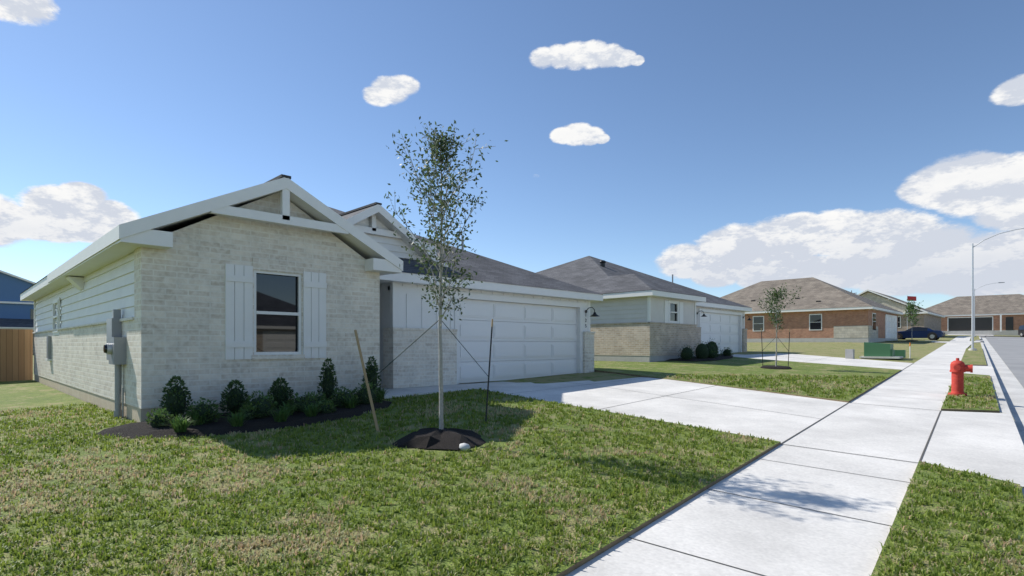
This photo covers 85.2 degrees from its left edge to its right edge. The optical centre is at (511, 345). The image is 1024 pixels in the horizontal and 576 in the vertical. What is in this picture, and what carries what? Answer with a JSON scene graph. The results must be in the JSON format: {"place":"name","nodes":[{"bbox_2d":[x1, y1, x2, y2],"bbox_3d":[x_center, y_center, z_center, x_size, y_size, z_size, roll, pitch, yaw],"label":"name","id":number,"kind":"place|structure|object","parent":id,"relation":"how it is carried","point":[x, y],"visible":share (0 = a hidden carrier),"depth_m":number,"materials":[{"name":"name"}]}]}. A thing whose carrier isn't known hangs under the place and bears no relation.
{"place":"outdoors","nodes":[
{"label":"outdoors","id":0,"kind":"place"},
{"bbox_2d":[0,0,1023,420],"label":"sky","id":1,"kind":"structure","parent":0,"point":[721,147],"materials":[{"name":"blue"}]},
{"bbox_2d":[33,334,1005,383],"bbox_3d":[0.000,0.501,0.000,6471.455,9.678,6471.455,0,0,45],"label":"ground","id":2,"kind":"structure","parent":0,"point":[920,348],"depth_m":32.69,"materials":[{"name":"grey concrete"}]},
{"bbox_2d":[0,270,34,353],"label":"blue house","id":3,"kind":"structure","parent":2,"relation":"on","point":[16,312],"depth_m":59.55,"materials":[{"name":"blue"}]},
{"bbox_2d":[20,174,602,421],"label":"house","id":4,"kind":"structure","parent":2,"relation":"on","point":[263,287],"depth_m":9.79,"materials":[{"name":"white"}]},
{"bbox_2d":[0,348,1023,575],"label":"lawns","id":5,"kind":"structure","parent":2,"relation":"on","point":[24,394],"depth_m":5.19,"materials":[{"name":"green plant"}]},
{"bbox_2d":[0,329,32,381],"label":"fence","id":6,"kind":"object","parent":5,"relation":"on","point":[16,354],"visible":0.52,"depth_m":17.45,"materials":[{"name":"brown wood"}]},
{"bbox_2d":[354,319,492,431],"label":"tree stakes","id":7,"kind":"object","parent":5,"relation":"on","point":[367,383],"visible":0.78,"depth_m":7.54,"materials":[{"name":"beige wood"}]},
{"bbox_2d":[96,340,917,450],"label":"beds","id":8,"kind":"object","parent":5,"relation":"on","point":[444,438],"visible":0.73,"depth_m":7.74,"materials":[{"name":"black soil"}]},
{"bbox_2d":[145,338,733,432],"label":"shrub leaves","id":9,"kind":"object","parent":8,"relation":"on","point":[181,425],"visible":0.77,"depth_m":8.27,"materials":[{"name":"green plant"}]},
{"bbox_2d":[384,116,507,429],"bbox_3d":[-0.916,-0.835,6.894,1.597,3.910,1.465,0,0,45],"label":"tree","id":10,"kind":"object","parent":8,"relation":"in","point":[442,140],"depth_m":6.83,"materials":[{"name":"green plant"}]},
{"bbox_2d":[757,283,802,365],"bbox_3d":[8.965,-0.648,18.614,1.438,2.871,1.164,0,0,45],"label":"tree","id":11,"kind":"object","parent":8,"relation":"in","point":[778,293],"depth_m":18.68,"materials":[{"name":"green plant"}]},
{"bbox_2d":[904,299,922,334],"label":"tree","id":12,"kind":"object","parent":8,"relation":"in","point":[915,312],"depth_m":51.89,"materials":[{"name":"green plant"}]},
{"bbox_2d":[761,328,789,366],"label":"tree stakes","id":13,"kind":"object","parent":5,"relation":"on","point":[771,341],"visible":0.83,"depth_m":18.76,"materials":[{"name":"black metal"}]},
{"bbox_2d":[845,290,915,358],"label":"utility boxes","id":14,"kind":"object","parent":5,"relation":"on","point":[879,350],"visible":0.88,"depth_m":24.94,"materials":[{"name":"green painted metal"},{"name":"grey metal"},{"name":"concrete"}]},
{"bbox_2d":[948,358,972,395],"bbox_3d":[9.535,0.664,11.835,0.412,0.800,0.479,0,0,45],"label":"hydrant","id":15,"kind":"object","parent":5,"relation":"on","point":[958,368],"visible":1,"depth_m":11.78,"materials":[{"name":"red metal"}]},
{"bbox_2d":[968,228,1023,350],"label":"lamp","id":16,"kind":"object","parent":5,"relation":"on","point":[972,348],"visible":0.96,"depth_m":33.09,"materials":[{"name":"metal"}]},
{"bbox_2d":[536,256,751,361],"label":"house","id":17,"kind":"structure","parent":2,"relation":"on","point":[643,317],"depth_m":23.24,"materials":[{"name":"beige"}]},
{"bbox_2d":[720,277,902,342],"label":"house","id":18,"kind":"structure","parent":2,"relation":"on","point":[821,311],"depth_m":51.10,"materials":[{"name":"red brick"}]},
{"bbox_2d":[857,289,944,330],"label":"house","id":19,"kind":"structure","parent":2,"relation":"on","point":[930,319],"depth_m":71.79,"materials":[{"name":"brown brick"}]},
{"bbox_2d":[898,327,944,339],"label":"blue car","id":20,"kind":"object","parent":2,"relation":"on","point":[924,332],"visible":0.81,"depth_m":56.95,"materials":[{"name":"blue metal"}]},
{"bbox_2d":[925,294,1023,336],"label":"house","id":21,"kind":"structure","parent":2,"relation":"on","point":[999,314],"depth_m":90.41,"materials":[{"name":"red brick"}]},
{"bbox_2d":[974,282,1004,336],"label":"lamp","id":22,"kind":"object","parent":2,"relation":"on","point":[974,306],"visible":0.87,"depth_m":73.81,"materials":[{"name":"metal"}]},
{"bbox_2d":[380,336,1023,575],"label":"pavements","id":23,"kind":"structure","parent":0,"point":[820,489],"depth_m":6.28,"materials":[{"name":"concrete"}]},
{"bbox_2d":[925,334,1023,496],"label":"street","id":24,"kind":"structure","parent":0,"point":[1000,353],"depth_m":19.98,"materials":[{"name":"concrete"}]},
{"bbox_2d":[1018,325,1023,336],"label":"car","id":25,"kind":"object","parent":24,"relation":"on","point":[1021,331],"visible":0.93,"depth_m":80.01,"materials":[{"name":"grey"}]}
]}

